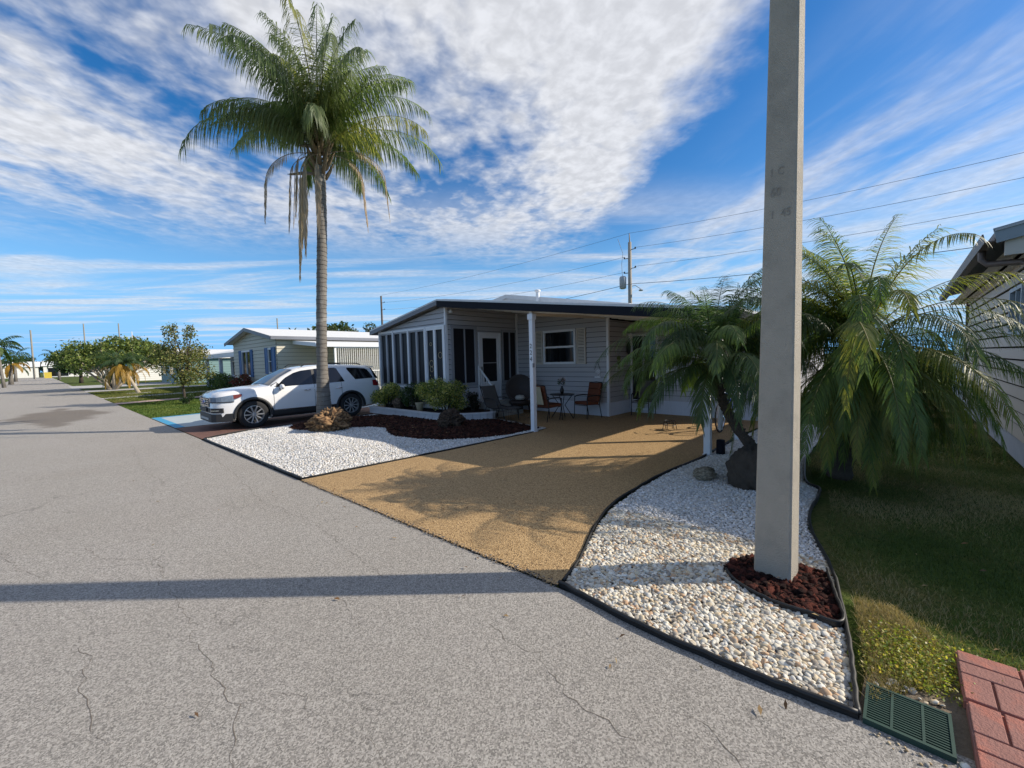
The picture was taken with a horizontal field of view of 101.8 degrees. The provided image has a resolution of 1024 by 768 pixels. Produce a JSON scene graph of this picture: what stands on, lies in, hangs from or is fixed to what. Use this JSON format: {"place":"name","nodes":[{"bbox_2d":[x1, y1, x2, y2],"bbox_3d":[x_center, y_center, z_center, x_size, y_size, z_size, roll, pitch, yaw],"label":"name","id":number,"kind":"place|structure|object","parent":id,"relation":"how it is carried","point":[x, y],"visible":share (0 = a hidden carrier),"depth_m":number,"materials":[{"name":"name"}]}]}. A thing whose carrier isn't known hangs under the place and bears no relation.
{"place":"outdoors","nodes":[
{"label":"outdoors","id":0,"kind":"place"},
{"bbox_2d":[68,382,175,388],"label":"parking pad","id":1,"kind":"object","parent":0,"point":[100,386],"visible":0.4,"depth_m":46.28,"materials":[{"name":"concrete"}]},
{"bbox_2d":[85,385,205,391],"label":"path","id":2,"kind":"structure","parent":0,"point":[140,388],"depth_m":37.12,"materials":[{"name":"concrete"}]},
{"bbox_2d":[88,386,217,402],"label":"grass","id":3,"kind":"structure","parent":0,"point":[142,396],"depth_m":28.73,"materials":[{"name":"green plant"}]},
{"bbox_2d":[114,396,198,403],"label":"path","id":4,"kind":"structure","parent":0,"point":[149,400],"depth_m":22.53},
{"bbox_2d":[152,403,377,427],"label":"painted driveway","id":5,"kind":"structure","parent":0,"point":[189,420],"depth_m":13.84,"materials":[{"name":"concrete"}]},
{"bbox_2d":[153,418,183,427],"bbox_3d":[-11.185,1.235,13.483,3.869,0.001,0.220,1,4,41],"label":"driveway border","id":6,"kind":"object","parent":5,"relation":"on","point":[170,423],"visible":1,"depth_m":13.35,"materials":[{"name":"paint"}]},
{"bbox_2d":[176,406,383,438],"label":"brick driveway","id":7,"kind":"structure","parent":0,"point":[202,431],"depth_m":12.33,"materials":[{"name":"brick"}]},
{"bbox_2d":[199,362,378,427],"bbox_3d":[-6.985,0.232,13.561,2.390,1.816,5.055,2,5,43],"label":"parked car","id":8,"kind":"object","parent":7,"relation":"on","point":[287,391],"visible":0.91,"depth_m":12.60,"materials":[{"name":"white"}]},
{"bbox_2d":[392,398,403,408],"bbox_3d":[-3.738,0.648,13.659,0.428,0.398,0.366,0,4,22],"label":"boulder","id":9,"kind":"object","parent":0,"point":[396,403],"visible":0.89,"depth_m":13.53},
{"bbox_2d":[0,378,975,767],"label":"road","id":10,"kind":"structure","parent":0,"point":[424,664],"depth_m":2.59,"materials":[{"name":"asphalt"}]},
{"bbox_2d":[0,335,23,387],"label":"street palm","id":11,"kind":"object","parent":10,"relation":"on","point":[3,345],"visible":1,"depth_m":47.90,"materials":[{"name":"green plant"}]},
{"bbox_2d":[0,355,30,384],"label":"street palm","id":12,"kind":"object","parent":10,"relation":"on","point":[9,370],"visible":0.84,"depth_m":58.73,"materials":[{"name":"green plant"}]},
{"bbox_2d":[2,347,32,381],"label":"street palm","id":13,"kind":"object","parent":10,"relation":"on","point":[15,368],"visible":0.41,"depth_m":75.91,"materials":[{"name":"green plant"}]},
{"bbox_2d":[29,330,35,378],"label":"utility pole","id":14,"kind":"object","parent":10,"relation":"on","point":[33,366],"visible":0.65,"depth_m":96.92,"materials":[{"name":"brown wood"}]},
{"bbox_2d":[0,445,740,767],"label":"road cracks","id":15,"kind":"object","parent":10,"relation":"on","point":[284,693],"visible":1,"depth_m":2.28,"materials":[{"name":"asphalt"}]},
{"bbox_2d":[301,480,557,586],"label":"asphalt crumbs","id":16,"kind":"object","parent":10,"relation":"on","point":[433,535],"visible":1,"depth_m":4.14,"materials":[{"name":"asphalt"}]},
{"bbox_2d":[558,580,857,719],"bbox_3d":[0.982,1.563,2.573,1.783,0.070,0.096,2,5,44],"label":"garden edging","id":17,"kind":"object","parent":10,"relation":"on","point":[818,699],"visible":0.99,"depth_m":2.33,"materials":[{"name":"plastic"}]},
{"bbox_2d":[863,682,956,764],"bbox_3d":[1.866,1.581,1.965,0.305,0.030,0.295,2,5,43],"label":"drain grate","id":18,"kind":"object","parent":10,"relation":"on","point":[923,726],"visible":1,"depth_m":1.94,"materials":[{"name":"green"}]},
{"bbox_2d":[872,732,959,767],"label":"road grit","id":19,"kind":"object","parent":10,"relation":"on","point":[927,765],"visible":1,"depth_m":1.80,"materials":[{"name":"gravel"}]},
{"bbox_2d":[873,678,970,767],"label":"loose pebbles","id":20,"kind":"object","parent":10,"relation":"on","point":[936,702],"visible":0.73,"depth_m":2.08,"materials":[{"name":"stone"}]},
{"bbox_2d":[966,701,1023,767],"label":"paver","id":21,"kind":"object","parent":10,"relation":"on","point":[997,739],"visible":1,"depth_m":1.82,"materials":[{"name":"brick"}]},
{"bbox_2d":[0,351,1023,706],"bbox_3d":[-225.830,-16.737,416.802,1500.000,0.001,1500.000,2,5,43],"label":"ground","id":22,"kind":"structure","parent":0,"point":[820,511],"depth_m":3.71,"materials":[{"name":"plant"}]},
{"bbox_2d":[2,362,40,377],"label":"end home","id":23,"kind":"object","parent":22,"relation":"on","point":[20,374],"visible":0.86,"depth_m":122.83,"materials":[{"name":"white"}]},
{"bbox_2d":[39,349,60,379],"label":"street palm","id":24,"kind":"object","parent":22,"relation":"on","point":[59,375],"visible":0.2,"depth_m":80.83,"materials":[{"name":"green plant"}]},
{"bbox_2d":[41,361,108,376],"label":"end home","id":25,"kind":"object","parent":22,"relation":"on","point":[51,369],"visible":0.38,"depth_m":126.69,"materials":[{"name":"white"}]},
{"bbox_2d":[47,367,68,376],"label":"window","id":26,"kind":"structure","parent":25,"relation":"in","point":[54,374],"depth_m":126.29,"materials":[{"name":"glass"}]},
{"bbox_2d":[51,350,102,382],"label":"tree","id":27,"kind":"object","parent":22,"relation":"on","point":[64,370],"visible":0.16,"depth_m":56.80,"materials":[{"name":"green plant"}]},
{"bbox_2d":[43,334,174,389],"bbox_3d":[-36.028,-2.006,38.007,8.618,5.094,9.248,0,4,24],"label":"spreading tree","id":28,"kind":"object","parent":22,"relation":"on","point":[71,355],"visible":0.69,"depth_m":35.66,"materials":[{"name":"green plant"}]},
{"bbox_2d":[87,349,151,392],"bbox_3d":[-29.144,-0.907,30.964,3.239,3.306,3.499,0,3,17],"label":"street palm","id":29,"kind":"object","parent":22,"relation":"on","point":[120,368],"visible":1,"depth_m":30.53,"materials":[{"name":"green plant"}]},
{"bbox_2d":[132,362,161,380],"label":"white home","id":30,"kind":"object","parent":22,"relation":"on","point":[154,376],"visible":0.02,"depth_m":63.70,"materials":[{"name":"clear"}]},
{"bbox_2d":[119,397,200,418],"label":"grass","id":31,"kind":"structure","parent":22,"relation":"on","point":[148,407],"depth_m":18.55,"materials":[{"name":"green plant"}]},
{"bbox_2d":[146,322,217,402],"bbox_3d":[-16.465,-1.069,20.934,2.640,4.036,2.815,2,5,43],"label":"tree","id":32,"kind":"object","parent":22,"relation":"on","point":[186,359],"visible":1,"depth_m":20.57,"materials":[{"name":"green plant"}]},
{"bbox_2d":[179,393,195,403],"bbox_3d":[-15.929,0.700,20.432,0.744,0.538,0.701,2,5,43],"label":"bush","id":33,"kind":"object","parent":22,"relation":"on","point":[188,399],"visible":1,"depth_m":20.39,"materials":[{"name":"green plant"}]},
{"bbox_2d":[161,349,232,382],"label":"teal home","id":34,"kind":"object","parent":22,"relation":"on","point":[226,365],"visible":0.09,"depth_m":50.54,"materials":[{"name":"teal"}]},
{"bbox_2d":[203,350,234,386],"bbox_3d":[-19.339,-1.993,39.281,12.000,3.900,14.020,2,5,43],"label":"porch home","id":35,"kind":"object","parent":22,"relation":"on","point":[220,356],"visible":0.14,"depth_m":35.13,"materials":[{"name":"white"}]},
{"bbox_2d":[206,371,233,389],"bbox_3d":[-22.325,-0.252,31.755,5.861,1.485,1.279,2,5,43],"label":"hedge","id":36,"kind":"object","parent":22,"relation":"on","point":[218,381],"visible":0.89,"depth_m":30.85,"materials":[{"name":"green plant"}]},
{"bbox_2d":[228,373,253,386],"bbox_3d":[-16.701,0.006,25.891,1.694,1.332,1.414,2,5,43],"label":"red shrub","id":37,"kind":"object","parent":22,"relation":"on","point":[243,381],"visible":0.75,"depth_m":25.69,"materials":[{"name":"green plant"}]},
{"bbox_2d":[203,438,301,480],"bbox_3d":[-5.337,1.394,8.213,5.644,0.073,0.044,1,4,41],"label":"garden edging","id":38,"kind":"object","parent":22,"relation":"on","point":[285,472],"visible":0.98,"depth_m":7.56,"materials":[{"name":"plastic"}]},
{"bbox_2d":[224,328,380,388],"bbox_3d":[-10.416,-1.808,30.286,12.555,4.130,14.940,2,5,43],"label":"cream home","id":39,"kind":"object","parent":22,"relation":"on","point":[259,353],"visible":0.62,"depth_m":24.71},
{"bbox_2d":[241,350,250,376],"bbox_3d":[-17.242,-1.329,27.054,2.100,1.680,0.090,2,5,43],"label":"window","id":40,"kind":"structure","parent":39,"relation":"in","point":[245,355],"depth_m":27.11,"materials":[{"name":"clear glass"}]},
{"bbox_2d":[267,348,271,373],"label":"window","id":41,"kind":"structure","parent":39,"relation":"in","point":[268,349],"depth_m":24.00,"materials":[{"name":"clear glass"}]},
{"bbox_2d":[289,321,353,331],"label":"horizon tree","id":42,"kind":"object","parent":22,"relation":"on","point":[341,324],"visible":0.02,"depth_m":150.69,"materials":[{"name":"green plant"}]},
{"bbox_2d":[314,324,340,330],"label":"background tree","id":43,"kind":"object","parent":22,"relation":"on","point":[331,328],"visible":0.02,"depth_m":82.52,"materials":[{"name":"green plant"}]},
{"bbox_2d":[340,323,375,331],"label":"background tree","id":44,"kind":"object","parent":22,"relation":"on","point":[366,326],"visible":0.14,"depth_m":79.32,"materials":[{"name":"green plant"}]},
{"bbox_2d":[207,414,545,477],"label":"white gravel","id":45,"kind":"structure","parent":22,"relation":"on","point":[264,443],"depth_m":8.46,"materials":[{"name":"gravel"}]},
{"bbox_2d":[205,413,372,438],"bbox_3d":[-6.273,1.181,12.254,0.417,0.067,4.886,1,4,34],"label":"garden edging","id":46,"kind":"object","parent":45,"relation":"on","point":[257,428],"visible":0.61,"depth_m":11.27,"materials":[{"name":"plastic"}]},
{"bbox_2d":[288,415,540,439],"bbox_3d":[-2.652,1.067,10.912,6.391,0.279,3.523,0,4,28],"label":"brown mulch","id":47,"kind":"object","parent":45,"relation":"on","point":[423,428],"visible":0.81,"depth_m":10.27,"materials":[{"name":"wood"}]},
{"bbox_2d":[178,0,442,413],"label":"queen palm","id":48,"kind":"object","parent":47,"relation":"on","point":[307,114],"visible":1,"depth_m":11.10,"materials":[{"name":"green plant"}]},
{"bbox_2d":[304,407,352,431],"bbox_3d":[-4.502,0.982,10.347,1.028,0.858,1.169,2,5,43],"label":"boulder","id":49,"kind":"object","parent":47,"relation":"on","point":[332,419],"visible":0.81,"depth_m":10.09,"materials":[{"name":"stone"}]},
{"bbox_2d":[436,408,465,427],"bbox_3d":[-1.522,0.907,10.376,0.714,0.624,0.699,-3,3,-19],"label":"boulder","id":50,"kind":"object","parent":47,"relation":"on","point":[451,417],"visible":0.77,"depth_m":10.16,"materials":[{"name":"stone"}]},
{"bbox_2d":[493,409,529,425],"bbox_3d":[0.059,0.892,11.015,0.117,0.408,1.782,-4,4,-37],"label":"border fence","id":51,"kind":"object","parent":47,"relation":"on","point":[496,410],"visible":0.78,"depth_m":11.18,"materials":[{"name":"black metal"}]},
{"bbox_2d":[369,406,495,419],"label":"planter wall","id":52,"kind":"structure","parent":45,"relation":"on","point":[418,414],"depth_m":12.29,"materials":[{"name":"concrete"}]},
{"bbox_2d":[385,406,489,412],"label":"planter soil","id":53,"kind":"structure","parent":52,"relation":"in","point":[475,411],"depth_m":12.85,"materials":[{"name":"soil"}]},
{"bbox_2d":[369,381,402,407],"bbox_3d":[-4.299,0.353,14.240,1.587,0.978,1.237,2,5,43],"label":"croton bush","id":54,"kind":"object","parent":53,"relation":"on","point":[386,394],"visible":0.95,"depth_m":13.92,"materials":[{"name":"green plant"}]},
{"bbox_2d":[398,381,425,410],"bbox_3d":[-3.116,0.384,13.149,1.182,0.981,0.783,2,5,43],"label":"dark bush","id":55,"kind":"object","parent":53,"relation":"on","point":[413,399],"visible":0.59,"depth_m":13.02,"materials":[{"name":"green plant"}]},
{"bbox_2d":[415,402,423,410],"bbox_3d":[-2.822,0.717,12.739,0.263,0.300,0.270,2,5,43],"label":"flower pot","id":56,"kind":"object","parent":53,"relation":"on","point":[419,406],"visible":0.88,"depth_m":12.66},
{"bbox_2d":[414,375,468,410],"bbox_3d":[-2.053,0.314,12.195,1.654,1.181,1.357,-2,3,-7],"label":"croton bush","id":57,"kind":"object","parent":53,"relation":"on","point":[449,395],"visible":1,"depth_m":12.02,"materials":[{"name":"green plant"}]},
{"bbox_2d":[465,391,480,410],"bbox_3d":[-1.169,0.525,12.738,0.552,0.648,0.481,2,5,43],"label":"dark bush","id":58,"kind":"object","parent":53,"relation":"on","point":[473,403],"visible":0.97,"depth_m":12.72,"materials":[{"name":"green plant"}]},
{"bbox_2d":[380,296,383,324],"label":"utility pole","id":59,"kind":"object","parent":22,"relation":"on","point":[382,309],"visible":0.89,"depth_m":54.29,"materials":[{"name":"wood"}]},
{"bbox_2d":[302,431,533,479],"bbox_3d":[-1.343,1.305,8.162,5.220,0.044,0.056,-5,5,-44],"label":"garden edging","id":60,"kind":"object","parent":22,"relation":"on","point":[347,469],"visible":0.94,"depth_m":7.51,"materials":[{"name":"plastic"}]},
{"bbox_2d":[369,289,823,455],"bbox_3d":[3.885,-1.467,16.495,13.060,4.340,14.510,2,5,43],"label":"mobile home","id":61,"kind":"object","parent":22,"relation":"on","point":[499,342],"visible":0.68,"depth_m":12.99,"materials":[{"name":"beige"}]},
{"bbox_2d":[380,333,393,384],"bbox_3d":[-4.372,-0.870,14.670,0.830,1.800,0.080,2,5,43],"label":"window","id":62,"kind":"structure","parent":61,"relation":"in","point":[385,339],"depth_m":14.67,"materials":[{"name":"glass"}]},
{"bbox_2d":[393,331,408,385],"bbox_3d":[-3.715,-0.850,14.055,0.890,1.800,0.080,2,5,43],"label":"window","id":63,"kind":"structure","parent":61,"relation":"in","point":[400,338],"depth_m":14.05,"materials":[{"name":"glass"}]},
{"bbox_2d":[408,329,424,383],"bbox_3d":[-3.033,-0.830,13.416,0.900,1.800,0.080,2,5,43],"label":"window","id":64,"kind":"structure","parent":61,"relation":"in","point":[416,337],"depth_m":13.40,"materials":[{"name":"glass"}]},
{"bbox_2d":[425,327,443,383],"bbox_3d":[-2.343,-0.810,12.770,0.910,1.800,0.080,2,5,43],"label":"window","id":65,"kind":"structure","parent":61,"relation":"in","point":[434,336],"depth_m":12.74,"materials":[{"name":"glass"}]},
{"bbox_2d":[450,325,477,386],"bbox_3d":[-1.479,-0.868,12.902,0.070,1.860,1.040,2,5,43],"label":"window","id":66,"kind":"structure","parent":61,"relation":"in","point":[464,356],"depth_m":12.90,"materials":[{"name":"glass"}]},
{"bbox_2d":[477,332,501,401],"bbox_3d":[-0.724,-0.562,13.702,0.090,2.240,1.000,2,5,43],"label":"door","id":67,"kind":"structure","parent":61,"relation":"in","point":[489,344],"depth_m":13.73,"materials":[{"name":"white metal"}]},
{"bbox_2d":[501,330,516,382],"bbox_3d":[-0.091,-0.957,14.381,0.070,1.800,0.780,2,5,43],"label":"window","id":68,"kind":"structure","parent":61,"relation":"in","point":[508,337],"depth_m":14.35,"materials":[{"name":"glass"}]},
{"bbox_2d":[543,328,575,363],"bbox_3d":[1.526,-1.191,13.407,1.290,1.100,0.080,2,5,43],"label":"window","id":69,"kind":"structure","parent":61,"relation":"in","point":[559,346],"depth_m":13.40,"materials":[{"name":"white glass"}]},
{"bbox_2d":[630,333,657,410],"bbox_3d":[4.087,-0.371,12.869,0.880,2.360,0.100,2,5,43],"label":"door","id":70,"kind":"structure","parent":61,"relation":"in","point":[633,385],"depth_m":12.97,"materials":[{"name":"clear glass"}]},
{"bbox_2d":[618,233,642,302],"bbox_3d":[8.721,-5.609,30.564,1.791,10.751,0.644,0,3,16],"label":"utility pole","id":71,"kind":"object","parent":22,"relation":"on","point":[622,280],"visible":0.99,"depth_m":30.33,"materials":[{"name":"brown wood"}]},
{"bbox_2d":[385,233,628,294],"bbox_3d":[-4.262,-11.136,42.265,35.131,0.448,0.019,2,5,43],"label":"power line","id":72,"kind":"object","parent":71,"relation":"attached to","point":[513,265],"visible":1,"depth_m":37.98,"materials":[{"name":"grey metal"}]},
{"bbox_2d":[633,247,972,283],"bbox_3d":[21.662,-6.620,18.289,35.673,0.884,0.034,2,5,43],"label":"power line","id":73,"kind":"object","parent":71,"relation":"attached to","point":[802,268],"visible":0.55,"depth_m":24.95,"materials":[{"name":"grey metal"}]},
{"bbox_2d":[633,152,1023,232],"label":"power line","id":74,"kind":"object","parent":71,"relation":"attached to","point":[853,190],"visible":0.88,"depth_m":21.19,"materials":[{"name":"grey metal"}]},
{"bbox_2d":[641,204,1021,265],"bbox_3d":[21.776,-8.221,18.053,35.251,1.050,0.019,2,5,43],"label":"power line","id":75,"kind":"object","parent":71,"relation":"attached to","point":[857,233],"visible":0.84,"depth_m":21.29,"materials":[{"name":"grey metal"}]},
{"bbox_2d":[640,177,1023,246],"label":"power line","id":76,"kind":"object","parent":71,"relation":"attached to","point":[852,211],"visible":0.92,"depth_m":21.31,"materials":[{"name":"grey metal"}]},
{"bbox_2d":[562,439,732,581],"bbox_3d":[2.352,1.333,6.090,0.462,0.053,6.874,1,4,38],"label":"garden edging","id":77,"kind":"object","parent":22,"relation":"on","point":[604,512],"visible":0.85,"depth_m":5.11,"materials":[{"name":"plastic"}]},
{"bbox_2d":[589,435,853,706],"bbox_3d":[4.073,1.279,6.351,2.480,0.022,9.880,2,5,43],"label":"pebble bed","id":78,"kind":"object","parent":22,"relation":"on","point":[851,704],"visible":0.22,"depth_m":4.02,"materials":[{"name":"gravel"}]},
{"bbox_2d":[565,507,852,704],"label":"river pebbles","id":79,"kind":"object","parent":78,"relation":"on","point":[691,570],"visible":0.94,"depth_m":2.93,"materials":[{"name":"stone"}]},
{"bbox_2d":[595,268,843,491],"bbox_3d":[2.775,-0.041,5.881,3.050,3.070,2.872,-3,4,-26],"label":"date palm","id":80,"kind":"object","parent":78,"relation":"on","point":[741,464],"visible":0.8,"depth_m":5.38,"materials":[{"name":"green plant"}]},
{"bbox_2d":[615,424,826,561],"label":"white pebbles","id":81,"kind":"object","parent":78,"relation":"on","point":[674,502],"visible":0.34,"depth_m":4.92,"materials":[{"name":"stone"}]},
{"bbox_2d":[693,466,716,480],"bbox_3d":[2.698,1.256,5.817,0.280,0.188,0.449,2,5,43],"label":"boulder","id":82,"kind":"object","parent":81,"relation":"on","point":[704,473],"visible":0.99,"depth_m":5.70,"materials":[{"name":"stone"}]},
{"bbox_2d":[723,554,841,619],"bbox_3d":[2.048,1.489,3.155,0.807,0.127,0.816,2,5,43],"label":"lava rock","id":83,"kind":"object","parent":78,"relation":"on","point":[807,587],"visible":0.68,"depth_m":3.04,"materials":[{"name":"stone"}]},
{"bbox_2d":[754,0,804,582],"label":"concrete pole","id":84,"kind":"object","parent":83,"relation":"in","point":[777,511],"visible":0.99,"depth_m":3.15,"materials":[{"name":"concrete"}]},
{"bbox_2d":[725,567,845,627],"bbox_3d":[2.061,1.503,2.948,0.805,0.086,0.684,-1,3,3],"label":"garden edging","id":85,"kind":"object","parent":83,"relation":"on","point":[833,623],"visible":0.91,"depth_m":2.79,"materials":[{"name":"plastic"}]},
{"bbox_2d":[804,456,861,716],"bbox_3d":[3.235,1.401,4.410,0.171,0.069,5.820,1,4,34],"label":"garden edging","id":86,"kind":"object","parent":22,"relation":"on","point":[855,692],"visible":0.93,"depth_m":2.70,"materials":[{"name":"plastic"}]},
{"bbox_2d":[706,214,1023,495],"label":"date palm","id":87,"kind":"object","parent":22,"relation":"on","point":[866,378],"visible":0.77,"depth_m":4.73,"materials":[{"name":"green plant"}]},
{"bbox_2d":[850,592,950,699],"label":"dry grass","id":88,"kind":"structure","parent":22,"relation":"on","point":[894,616],"depth_m":2.46,"materials":[{"name":"green plant"}]},
{"bbox_2d":[859,649,974,760],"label":"soil","id":89,"kind":"structure","parent":22,"relation":"on","point":[963,743],"depth_m":2.05,"materials":[{"name":"soil"}]},
{"bbox_2d":[858,613,1002,706],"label":"weeds","id":90,"kind":"object","parent":89,"relation":"on","point":[912,643],"visible":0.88,"depth_m":2.33,"materials":[{"name":"green plant"}]},
{"bbox_2d":[939,220,1023,467],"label":"neighbor home","id":91,"kind":"object","parent":22,"relation":"on","point":[1005,253],"visible":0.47,"depth_m":7.04,"materials":[{"name":"beige"}]},
{"bbox_2d":[1008,283,1023,335],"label":"window","id":92,"kind":"structure","parent":91,"relation":"in","point":[1016,294],"depth_m":6.62,"materials":[{"name":"white glass"}]},
{"bbox_2d":[955,650,1023,720],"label":"paver","id":93,"kind":"object","parent":22,"relation":"on","point":[990,689],"visible":0.96,"depth_m":2.10,"materials":[{"name":"brick"}]},
{"bbox_2d":[0,0,1023,371],"label":"sky","id":94,"kind":"structure","parent":0,"point":[555,127],"materials":[{"name":"blue"}]},
{"bbox_2d":[303,409,757,584],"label":"driveway","id":95,"kind":"structure","parent":0,"point":[545,533],"depth_m":6.02,"materials":[{"name":"gravel"}]},
{"bbox_2d":[480,385,521,419],"bbox_3d":[-0.331,0.547,12.104,1.145,1.021,0.611,2,5,43],"label":"lounge chair","id":96,"kind":"object","parent":95,"relation":"on","point":[490,397],"visible":0.9,"depth_m":12.29,"materials":[{"name":"black metal"}]},
{"bbox_2d":[506,374,530,414],"bbox_3d":[0.247,0.329,13.431,0.824,1.274,0.788,2,5,43],"label":"wicker chair","id":97,"kind":"object","parent":95,"relation":"on","point":[518,389],"visible":0.84,"depth_m":13.54,"materials":[{"name":"brown wicker"}]},
{"bbox_2d":[536,385,562,421],"bbox_3d":[0.993,0.516,11.772,0.695,1.045,0.555,-4,4,-39],"label":"patio chair","id":98,"kind":"object","parent":95,"relation":"on","point":[547,403],"visible":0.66,"depth_m":11.53,"materials":[{"name":"black metal"}]},
{"bbox_2d":[536,387,543,404],"bbox_3d":[0.713,0.325,11.539,0.157,0.503,0.341,-4,4,-39],"label":"towel","id":99,"kind":"object","parent":98,"relation":"hanging from","point":[539,396],"visible":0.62,"depth_m":11.48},
{"bbox_2d":[549,393,573,419],"bbox_3d":[1.474,0.646,12.203,0.740,0.726,0.740,2,5,43],"label":"bistro table","id":100,"kind":"object","parent":95,"relation":"on","point":[560,394],"visible":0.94,"depth_m":12.12,"materials":[{"name":"black metal"}]},
{"bbox_2d":[557,377,564,393],"bbox_3d":[1.451,0.023,12.179,0.267,0.522,0.270,2,5,43],"label":"flower vase","id":101,"kind":"object","parent":100,"relation":"on","point":[561,388],"visible":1,"depth_m":12.14,"materials":[{"name":"black metal"}]},
{"bbox_2d":[133,414,1014,716],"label":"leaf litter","id":102,"kind":"object","parent":95,"relation":"on","point":[667,576],"visible":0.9,"depth_m":3.09,"materials":[{"name":"plant"}]},
{"bbox_2d":[574,381,602,416],"bbox_3d":[2.252,0.459,12.232,0.695,1.045,0.555,-4,4,-35],"label":"patio chair","id":103,"kind":"object","parent":95,"relation":"on","point":[594,393],"visible":1,"depth_m":12.20,"materials":[{"name":"black metal"}]},
{"bbox_2d":[631,379,655,414],"bbox_3d":[3.977,0.389,12.535,0.555,1.065,0.700,1,4,38],"label":"patio chair","id":104,"kind":"object","parent":95,"relation":"on","point":[647,384],"visible":0.42,"depth_m":12.64,"materials":[{"name":"black metal"}]},
{"bbox_2d":[662,420,676,428],"bbox_3d":[3.749,0.972,9.886,0.295,0.217,0.335,2,5,43],"label":"plant stand","id":105,"kind":"object","parent":95,"relation":"on","point":[673,425],"visible":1,"depth_m":9.81,"materials":[{"name":"black metal"}]},
{"bbox_2d":[715,392,732,432],"bbox_3d":[5.017,0.514,9.690,0.574,1.094,1.734,2,5,43],"label":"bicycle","id":106,"kind":"object","parent":95,"relation":"on","point":[719,431],"visible":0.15,"depth_m":9.22,"materials":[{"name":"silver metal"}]},
{"bbox_2d":[808,447,1023,678],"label":"grass","id":107,"kind":"structure","parent":0,"point":[928,475],"depth_m":3.99,"materials":[{"name":"green plant"}]},
{"bbox_2d":[819,402,1018,467],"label":"grass","id":108,"kind":"structure","parent":0,"point":[978,455],"depth_m":7.36,"materials":[{"name":"green plant"}]},
{"bbox_2d":[949,335,964,401],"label":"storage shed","id":109,"kind":"structure","parent":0,"point":[958,363],"depth_m":15.47,"materials":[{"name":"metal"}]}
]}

